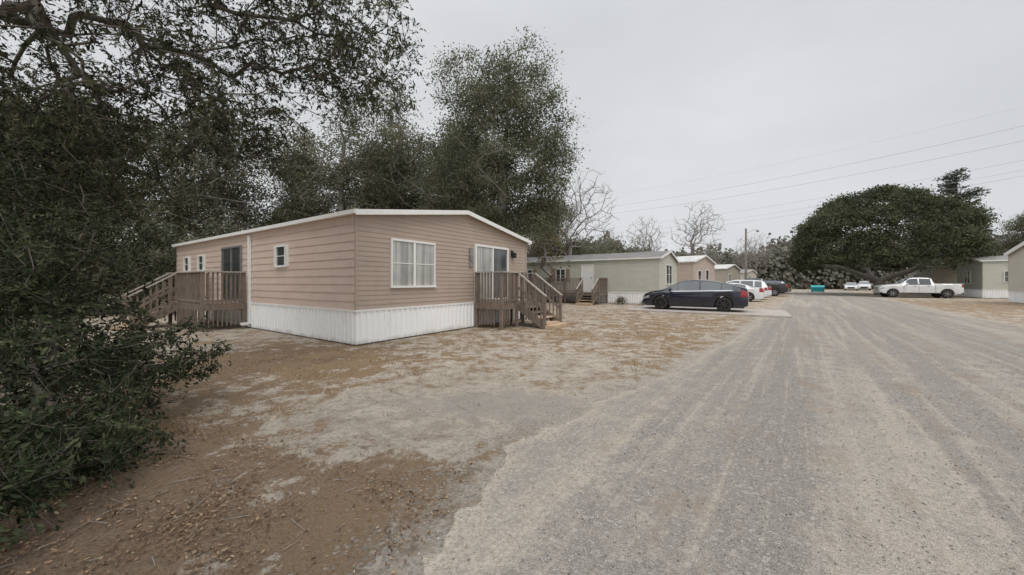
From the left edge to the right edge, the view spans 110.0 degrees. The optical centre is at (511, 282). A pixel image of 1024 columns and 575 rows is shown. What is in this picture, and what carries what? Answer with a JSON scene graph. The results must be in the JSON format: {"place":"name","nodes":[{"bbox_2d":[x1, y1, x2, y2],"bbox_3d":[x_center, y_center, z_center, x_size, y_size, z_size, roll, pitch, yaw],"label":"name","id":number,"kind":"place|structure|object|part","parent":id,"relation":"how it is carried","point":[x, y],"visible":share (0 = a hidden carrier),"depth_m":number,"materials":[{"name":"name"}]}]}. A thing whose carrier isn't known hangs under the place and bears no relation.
{"place":"outdoors","nodes":[
{"label":"outdoors","id":0,"kind":"place"},
{"bbox_2d":[25,309,751,433],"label":"dry grass","id":1,"kind":"structure","parent":0,"point":[700,314],"depth_m":7.89,"materials":[{"name":"beige plant"}]},
{"bbox_2d":[0,283,1023,574],"bbox_3d":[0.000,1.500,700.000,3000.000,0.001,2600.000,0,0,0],"label":"ground","id":2,"kind":"structure","parent":0,"point":[532,381],"depth_m":3.60,"materials":[{"name":"brown soil"}]},
{"bbox_2d":[0,74,47,221],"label":"background oak","id":3,"kind":"object","parent":2,"relation":"on","point":[15,159],"visible":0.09,"depth_m":15.53,"materials":[{"name":"green plant"}]},
{"bbox_2d":[1,208,121,310],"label":"wild shrub","id":4,"kind":"object","parent":2,"relation":"on","point":[69,239],"visible":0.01,"depth_m":18.45,"materials":[{"name":"green plant"}]},
{"bbox_2d":[0,213,130,319],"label":"wild shrub","id":5,"kind":"object","parent":2,"relation":"on","point":[78,270],"visible":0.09,"depth_m":15.59,"materials":[{"name":"green plant"}]},
{"bbox_2d":[6,73,141,241],"bbox_3d":[-32.932,-6.099,25.773,13.550,15.257,8.973,0,0,14],"label":"background oak","id":6,"kind":"object","parent":2,"relation":"on","point":[58,143],"depth_m":24.71,"materials":[{"name":"green plant"}]},
{"bbox_2d":[0,90,159,238],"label":"background oak","id":7,"kind":"object","parent":2,"relation":"on","point":[62,143],"visible":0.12,"depth_m":20.48,"materials":[{"name":"green plant"}]},
{"bbox_2d":[0,98,233,563],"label":"holly bush","id":8,"kind":"object","parent":2,"relation":"on","point":[40,355],"visible":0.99,"depth_m":3.37,"materials":[{"name":"green plant"}]},
{"bbox_2d":[75,224,209,313],"bbox_3d":[-16.968,-0.471,17.135,6.637,4.682,4.836,0,0,0],"label":"wild shrub","id":9,"kind":"object","parent":2,"relation":"on","point":[134,278],"visible":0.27,"depth_m":16.40,"materials":[{"name":"green plant"}]},
{"bbox_2d":[75,187,227,308],"bbox_3d":[-18.878,-1.456,20.832,7.253,7.022,9.956,0,0,41],"label":"wild shrub","id":10,"kind":"object","parent":2,"relation":"on","point":[175,231],"visible":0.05,"depth_m":19.21,"materials":[{"name":"green plant"}]},
{"bbox_2d":[71,107,276,242],"bbox_3d":[-21.852,-5.149,23.854,11.856,13.350,7.851,0,0,-15],"label":"background oak","id":11,"kind":"object","parent":2,"relation":"on","point":[155,155],"visible":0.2,"depth_m":23.00,"materials":[{"name":"green plant"}]},
{"bbox_2d":[110,271,245,331],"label":"wooden deck","id":12,"kind":"structure","parent":2,"relation":"on","point":[190,297],"depth_m":11.45,"materials":[{"name":"brown wood"}]},
{"bbox_2d":[140,86,277,234],"bbox_3d":[-18.473,-5.045,22.655,5.500,13.109,7.189,0,0,41],"label":"background oak","id":13,"kind":"object","parent":2,"relation":"on","point":[214,183],"visible":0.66,"depth_m":21.91,"materials":[{"name":"green plant"}]},
{"bbox_2d":[0,0,428,234],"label":"oak tree","id":14,"kind":"object","parent":2,"relation":"on","point":[41,24],"visible":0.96,"depth_m":5.21,"materials":[{"name":"green plant"}]},
{"bbox_2d":[185,205,259,240],"bbox_3d":[-14.570,-1.259,20.819,9.292,6.554,6.770,0,0,8],"label":"wild shrub","id":15,"kind":"object","parent":2,"relation":"on","point":[235,228],"visible":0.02,"depth_m":20.25,"materials":[{"name":"green plant"}]},
{"bbox_2d":[0,387,485,574],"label":"fallen twigs","id":16,"kind":"object","parent":2,"relation":"on","point":[271,479],"visible":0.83,"depth_m":2.71,"materials":[{"name":"brown wood"}]},
{"bbox_2d":[241,117,349,227],"bbox_3d":[-16.096,-4.833,26.827,7.477,12.714,11.292,0,0,-30],"label":"background oak","id":17,"kind":"object","parent":2,"relation":"on","point":[292,182],"visible":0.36,"depth_m":24.85,"materials":[{"name":"green plant"}]},
{"bbox_2d":[267,90,393,222],"bbox_3d":[-11.650,-5.772,23.910,7.988,14.565,6.111,0,0,0],"label":"background oak","id":18,"kind":"object","parent":2,"relation":"on","point":[340,175],"visible":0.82,"depth_m":23.60,"materials":[{"name":"green plant"}]},
{"bbox_2d":[171,209,531,344],"bbox_3d":[-7.293,-0.406,15.334,14.180,3.752,7.995,0,0,34],"label":"mobile home","id":19,"kind":"object","parent":2,"relation":"on","point":[356,276],"visible":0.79,"depth_m":10.11,"materials":[{"name":"beige"}]},
{"bbox_2d":[183,256,190,271],"bbox_3d":[-13.902,-0.755,15.299,0.900,0.650,0.075,0,0,34],"label":"window","id":20,"kind":"structure","parent":19,"relation":"in","point":[186,260],"depth_m":15.25,"materials":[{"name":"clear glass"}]},
{"bbox_2d":[197,255,205,270],"bbox_3d":[-12.412,-0.755,14.289,0.900,0.650,0.075,0,0,34],"label":"window","id":21,"kind":"structure","parent":19,"relation":"in","point":[201,259],"depth_m":14.27,"materials":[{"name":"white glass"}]},
{"bbox_2d":[221,245,242,298],"bbox_3d":[-9.802,-0.295,12.528,1.720,1.890,0.070,0,0,34],"label":"sliding door","id":22,"kind":"structure","parent":19,"relation":"in","point":[231,257],"depth_m":12.46,"materials":[{"name":"black glass"}]},
{"bbox_2d":[274,244,288,267],"bbox_3d":[-6.743,-0.755,10.446,0.900,0.650,0.075,0,0,34],"label":"window","id":23,"kind":"structure","parent":19,"relation":"in","point":[281,252],"depth_m":10.43,"materials":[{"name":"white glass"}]},
{"bbox_2d":[389,238,436,287],"bbox_3d":[-2.666,-0.490,9.798,0.075,1.280,1.570,0,0,34],"label":"window","id":24,"kind":"structure","parent":19,"relation":"in","point":[412,263],"depth_m":9.74,"materials":[{"name":"white glass"}]},
{"bbox_2d":[474,244,508,301],"bbox_3d":[-0.692,-0.310,12.714,0.070,1.920,1.930,0,0,34],"label":"sliding door","id":25,"kind":"structure","parent":19,"relation":"in","point":[486,258],"depth_m":12.56,"materials":[{"name":"white glass"}]},
{"bbox_2d":[0,331,703,574],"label":"leaf litter","id":26,"kind":"object","parent":2,"relation":"on","point":[54,549],"visible":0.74,"depth_m":2.34,"materials":[{"name":"brown plant"}]},
{"bbox_2d":[333,124,418,206],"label":"background oak","id":27,"kind":"object","parent":2,"relation":"on","point":[362,150],"visible":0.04,"depth_m":27.79,"materials":[{"name":"green plant"}]},
{"bbox_2d":[357,84,439,209],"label":"background oak","id":28,"kind":"object","parent":2,"relation":"on","point":[390,117],"visible":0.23,"depth_m":27.42,"materials":[{"name":"green plant"}]},
{"bbox_2d":[349,118,496,219],"bbox_3d":[-6.101,-4.833,25.171,11.292,12.714,7.477,0,0,0],"label":"background oak","id":29,"kind":"object","parent":2,"relation":"on","point":[395,161],"visible":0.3,"depth_m":24.20,"materials":[{"name":"green plant"}]},
{"bbox_2d":[435,112,494,214],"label":"background oak","id":30,"kind":"object","parent":2,"relation":"on","point":[476,174],"visible":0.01,"depth_m":27.23,"materials":[{"name":"green plant"}]},
{"bbox_2d":[422,157,520,232],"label":"background oak","id":31,"kind":"object","parent":2,"relation":"on","point":[489,190],"visible":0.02,"depth_m":34.05,"materials":[{"name":"green plant"}]},
{"bbox_2d":[396,25,589,246],"bbox_3d":[-1.019,-6.332,20.840,10.258,15.714,8.391,0,0,28],"label":"oak tree","id":32,"kind":"object","parent":2,"relation":"on","point":[492,156],"visible":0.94,"depth_m":19.60,"materials":[{"name":"green plant"}]},
{"bbox_2d":[474,271,568,329],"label":"wooden deck","id":33,"kind":"structure","parent":2,"relation":"on","point":[512,305],"depth_m":11.72,"materials":[{"name":"brown wood"}]},
{"bbox_2d":[526,220,570,295],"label":"bare tree","id":34,"kind":"object","parent":2,"relation":"on","point":[544,258],"visible":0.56,"depth_m":25.77,"materials":[{"name":"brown plant"}]},
{"bbox_2d":[527,200,580,256],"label":"background oak","id":35,"kind":"object","parent":2,"relation":"on","point":[559,243],"visible":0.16,"depth_m":33.63,"materials":[{"name":"green plant"}]},
{"bbox_2d":[527,233,596,256],"bbox_3d":[4.688,-1.653,37.117,10.620,7.491,7.737,0,0,45],"label":"wild shrub","id":36,"kind":"object","parent":2,"relation":"on","point":[586,243],"visible":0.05,"depth_m":35.11,"materials":[{"name":"green plant"}]},
{"bbox_2d":[527,278,607,305],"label":"wooden deck","id":37,"kind":"structure","parent":2,"relation":"on","point":[601,287],"depth_m":24.73,"materials":[{"name":"brown wood"}]},
{"bbox_2d":[530,165,618,255],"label":"bare tree","id":38,"kind":"object","parent":2,"relation":"on","point":[570,241],"visible":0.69,"depth_m":31.06,"materials":[{"name":"grey plant"}]},
{"bbox_2d":[573,232,621,253],"bbox_3d":[8.749,-2.245,42.078,9.188,8.895,12.611,0,0,4],"label":"wild shrub","id":39,"kind":"object","parent":2,"relation":"on","point":[598,250],"visible":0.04,"depth_m":39.84,"materials":[{"name":"green plant"}]},
{"bbox_2d":[527,251,678,303],"bbox_3d":[5.783,-0.406,29.797,13.880,3.752,6.610,0,0,34],"label":"mobile home","id":40,"kind":"object","parent":2,"relation":"on","point":[634,277],"visible":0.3,"depth_m":25.37,"materials":[{"name":"green"}]},
{"bbox_2d":[527,269,536,277],"bbox_3d":[1.412,-0.495,28.911,1.300,1.030,0.075,0,0,34],"label":"window","id":41,"kind":"structure","parent":40,"relation":"in","point":[528,271],"depth_m":28.84,"materials":[{"name":"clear glass"}]},
{"bbox_2d":[551,269,569,281],"bbox_3d":[3.704,-0.495,27.355,1.560,1.030,0.075,0,0,34],"label":"window","id":42,"kind":"structure","parent":40,"relation":"in","point":[560,273],"depth_m":27.36,"materials":[{"name":"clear glass"}]},
{"bbox_2d":[581,264,592,291],"bbox_3d":[5.480,-0.285,26.140,0.940,1.970,0.090,0,0,34],"label":"door","id":43,"kind":"structure","parent":40,"relation":"in","point":[586,270],"depth_m":26.13,"materials":[{"name":"metal"}]},
{"bbox_2d":[666,264,671,284],"bbox_3d":[11.395,-0.545,25.990,0.075,1.430,2.140,0,0,34],"label":"window","id":44,"kind":"structure","parent":40,"relation":"in","point":[668,267],"depth_m":25.80,"materials":[{"name":"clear glass"}]},
{"bbox_2d":[598,231,628,252],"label":"bare tree","id":45,"kind":"object","parent":2,"relation":"on","point":[617,240],"visible":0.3,"depth_m":49.48,"materials":[{"name":"grey plant"}]},
{"bbox_2d":[612,296,627,304],"bbox_3d":[7.311,1.224,23.769,1.110,0.784,0.848,0,0,-19],"label":"garden shrub","id":46,"kind":"object","parent":2,"relation":"on","point":[620,299],"visible":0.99,"depth_m":23.73,"materials":[{"name":"green plant"}]},
{"bbox_2d":[598,233,644,253],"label":"wild shrub","id":47,"kind":"object","parent":2,"relation":"on","point":[622,249],"visible":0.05,"depth_m":48.06,"materials":[{"name":"green plant"}]},
{"bbox_2d":[629,233,659,251],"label":"bare tree","id":48,"kind":"object","parent":2,"relation":"on","point":[645,245],"visible":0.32,"depth_m":59.79,"materials":[{"name":"grey plant"}]},
{"bbox_2d":[626,215,670,251],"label":"bare tree","id":49,"kind":"object","parent":2,"relation":"on","point":[650,239],"visible":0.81,"depth_m":51.82,"materials":[{"name":"grey plant"}]},
{"bbox_2d":[677,255,716,282],"bbox_3d":[15.412,-0.596,38.851,10.380,4.132,6.910,0,0,44],"label":"mobile home","id":50,"kind":"object","parent":2,"relation":"on","point":[700,267],"visible":0.08,"depth_m":34.04,"materials":[{"name":"beige"}]},
{"bbox_2d":[698,270,701,279],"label":"window","id":51,"kind":"structure","parent":50,"relation":"in","point":[699,271],"depth_m":34.17,"materials":[{"name":"clear glass"}]},
{"bbox_2d":[705,270,708,279],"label":"window","id":52,"kind":"structure","parent":50,"relation":"in","point":[707,271],"depth_m":35.93,"materials":[{"name":"clear glass"}]},
{"bbox_2d":[671,197,725,255],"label":"bare tree","id":53,"kind":"object","parent":2,"relation":"on","point":[692,246],"visible":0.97,"depth_m":53.43,"materials":[{"name":"grey plant"}]},
{"bbox_2d":[700,242,729,264],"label":"bare tree","id":54,"kind":"object","parent":2,"relation":"on","point":[711,253],"visible":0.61,"depth_m":63.70,"materials":[{"name":"grey plant"}]},
{"bbox_2d":[715,264,741,282],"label":"mobile home","id":55,"kind":"object","parent":2,"relation":"on","point":[724,273],"visible":0.08,"depth_m":43.55,"materials":[{"name":"beige"}]},
{"bbox_2d":[720,283,763,301],"bbox_3d":[17.295,0.775,28.803,4.832,1.450,2.180,0,0,34],"label":"parked car","id":56,"kind":"object","parent":2,"relation":"on","point":[757,293],"visible":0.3,"depth_m":27.10,"materials":[{"name":"white paint"}]},
{"bbox_2d":[728,234,763,268],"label":"bare tree","id":57,"kind":"object","parent":2,"relation":"on","point":[741,259],"visible":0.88,"depth_m":61.83,"materials":[{"name":"grey plant"}]},
{"bbox_2d":[726,280,767,299],"bbox_3d":[20.095,0.645,32.203,4.662,1.710,2.200,0,0,34],"label":"parked car","id":58,"kind":"object","parent":2,"relation":"on","point":[758,283],"visible":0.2,"depth_m":30.82,"materials":[{"name":"white paint"}]},
{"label":"side window","id":59,"kind":"part","parent":58,"relation":"part of","materials":[{"name":"grey glass"}]},
{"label":"side window","id":60,"kind":"part","parent":58,"relation":"part of","materials":[{"name":"grey glass"}]},
{"bbox_2d":[740,269,757,279],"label":"mobile home","id":61,"kind":"object","parent":2,"relation":"on","point":[751,273],"visible":0.04,"depth_m":56.40,"materials":[{"name":"beige"}]},
{"bbox_2d":[745,228,758,278],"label":"utility pole","id":62,"kind":"object","parent":2,"relation":"on","point":[746,251],"visible":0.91,"depth_m":47.39,"materials":[{"name":"grey wood"}]},
{"bbox_2d":[741,232,773,276],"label":"bare tree","id":63,"kind":"object","parent":2,"relation":"on","point":[756,260],"visible":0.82,"depth_m":65.54,"materials":[{"name":"grey plant"}]},
{"bbox_2d":[745,278,788,295],"bbox_3d":[26.604,0.525,39.397,6.000,1.950,2.340,0,0,34],"label":"pickup truck","id":64,"kind":"object","parent":2,"relation":"on","point":[777,288],"visible":0.39,"depth_m":37.52,"materials":[{"name":"grey paint"}]},
{"bbox_2d":[767,286,771,295],"bbox_3d":[22.795,0.775,35.603,4.832,1.450,2.180,0,0,34],"label":"parked car","id":65,"kind":"object","parent":2,"relation":"on","point":[769,291],"visible":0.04,"depth_m":33.66,"materials":[{"name":"white paint"}]},
{"bbox_2d":[763,280,784,293],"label":"parked car","id":66,"kind":"object","parent":2,"relation":"on","point":[770,281],"visible":0.12,"depth_m":42.38,"materials":[{"name":"grey paint"}]},
{"bbox_2d":[527,227,1022,289],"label":"woodland","id":67,"kind":"object","parent":2,"relation":"on","point":[776,269],"visible":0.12,"depth_m":75.55,"materials":[{"name":"green plant"}]},
{"bbox_2d":[843,282,859,290],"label":"parked car","id":68,"kind":"object","parent":2,"relation":"on","point":[850,285],"visible":1,"depth_m":63.65,"materials":[{"name":"white paint"}]},
{"bbox_2d":[857,281,870,289],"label":"parked car","id":69,"kind":"object","parent":2,"relation":"on","point":[865,285],"visible":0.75,"depth_m":64.69,"materials":[{"name":"white paint"}]},
{"bbox_2d":[784,183,1006,294],"bbox_3d":[42.481,-4.833,41.514,18.029,12.798,18.545,0,0,0],"label":"round oak","id":70,"kind":"object","parent":2,"relation":"on","point":[966,227],"visible":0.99,"depth_m":36.82,"materials":[{"name":"green plant"}]},
{"bbox_2d":[872,277,965,297],"bbox_3d":[39.004,0.525,34.598,5.700,1.950,2.293,0,0,30],"label":"pickup truck","id":71,"kind":"object","parent":2,"relation":"on","point":[914,285],"visible":1,"depth_m":33.93,"materials":[{"name":"white paint"}]},
{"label":"side window","id":72,"kind":"part","parent":71,"relation":"part of","materials":[{"name":"grey glass"}]},
{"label":"side window","id":73,"kind":"part","parent":71,"relation":"part of","materials":[{"name":"grey glass"}]},
{"bbox_2d":[906,261,956,294],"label":"mobile home","id":74,"kind":"object","parent":2,"relation":"on","point":[946,276],"visible":0.08,"depth_m":40.84,"materials":[{"name":"beige"}]},
{"bbox_2d":[928,167,997,249],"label":"cedar tree","id":75,"kind":"object","parent":2,"relation":"on","point":[951,186],"visible":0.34,"depth_m":50.12,"materials":[{"name":"green plant"}]},
{"bbox_2d":[957,256,1008,297],"bbox_3d":[50.075,-0.521,31.381,13.380,3.982,5.310,0,0,34],"label":"mobile home","id":76,"kind":"object","parent":2,"relation":"on","point":[983,277],"visible":0.69,"depth_m":32.93,"materials":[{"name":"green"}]},
{"bbox_2d":[964,271,970,283],"bbox_3d":[44.852,-0.470,35.295,0.075,1.280,1.240,0,0,34],"label":"window","id":77,"kind":"structure","parent":76,"relation":"in","point":[967,274],"depth_m":35.27,"materials":[{"name":"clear glass"}]},
{"bbox_2d":[1004,271,1007,281],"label":"window","id":78,"kind":"structure","parent":76,"relation":"in","point":[1005,272],"depth_m":32.19,"materials":[{"name":"grey glass"}]},
{"bbox_2d":[995,211,1023,255],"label":"background oak","id":79,"kind":"object","parent":2,"relation":"on","point":[1018,227],"visible":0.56,"depth_m":53.72,"materials":[{"name":"green plant"}]},
{"bbox_2d":[1004,241,1023,302],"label":"mobile home","id":80,"kind":"object","parent":2,"relation":"on","point":[1015,254],"visible":1,"depth_m":25.61,"materials":[{"name":"beige"}]},
{"bbox_2d":[0,0,1023,280],"label":"sky","id":81,"kind":"structure","parent":0,"point":[671,92],"materials":[{"name":"grey"}]},
{"bbox_2d":[352,290,1023,574],"bbox_3d":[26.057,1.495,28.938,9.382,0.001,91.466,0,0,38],"label":"road","id":82,"kind":"structure","parent":0,"point":[825,323],"depth_m":2.92,"materials":[{"name":"grey gravel"}]},
{"bbox_2d":[811,285,824,291],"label":"dumpster","id":83,"kind":"object","parent":82,"relation":"on","point":[817,288],"visible":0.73,"depth_m":52.69,"materials":[{"name":"teal paint"}]},
{"bbox_2d":[626,305,791,317],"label":"driveway","id":84,"kind":"structure","parent":0,"point":[734,311],"depth_m":17.54,"materials":[{"name":"concrete"}]},
{"bbox_2d":[642,280,748,311],"bbox_3d":[9.545,0.652,18.853,4.832,1.575,2.180,0,0,34],"label":"parked car","id":85,"kind":"object","parent":84,"relation":"on","point":[699,293],"visible":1,"depth_m":17.93,"materials":[{"name":"blue paint"}]},
{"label":"side window","id":86,"kind":"part","parent":85,"relation":"part of","materials":[{"name":"grey glass"}]},
{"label":"side window","id":87,"kind":"part","parent":85,"relation":"part of","materials":[{"name":"grey glass"}]},
{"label":"side window","id":88,"kind":"part","parent":85,"relation":"part of","materials":[{"name":"grey glass"}]},
{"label":"side window","id":89,"kind":"part","parent":85,"relation":"part of","materials":[{"name":"grey glass"}]},
{"bbox_2d":[578,126,1021,210],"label":"power line","id":90,"kind":"object","parent":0,"point":[823,169],"visible":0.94,"depth_m":55.75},
{"bbox_2d":[582,141,1020,216],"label":"power line","id":91,"kind":"object","parent":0,"point":[834,178],"visible":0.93,"depth_m":54.31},
{"bbox_2d":[583,160,1021,230],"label":"power line","id":92,"kind":"object","parent":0,"point":[823,197],"visible":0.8,"depth_m":56.82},
{"bbox_2d":[610,170,1021,233],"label":"power line","id":93,"kind":"object","parent":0,"point":[821,205],"visible":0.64,"depth_m":58.35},
{"bbox_2d":[611,176,1020,237],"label":"power line","id":94,"kind":"object","parent":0,"point":[808,212],"visible":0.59,"depth_m":60.01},
{"bbox_2d":[611,107,1020,194],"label":"power line","id":95,"kind":"object","parent":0,"point":[851,147],"visible":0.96,"depth_m":52.53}
]}

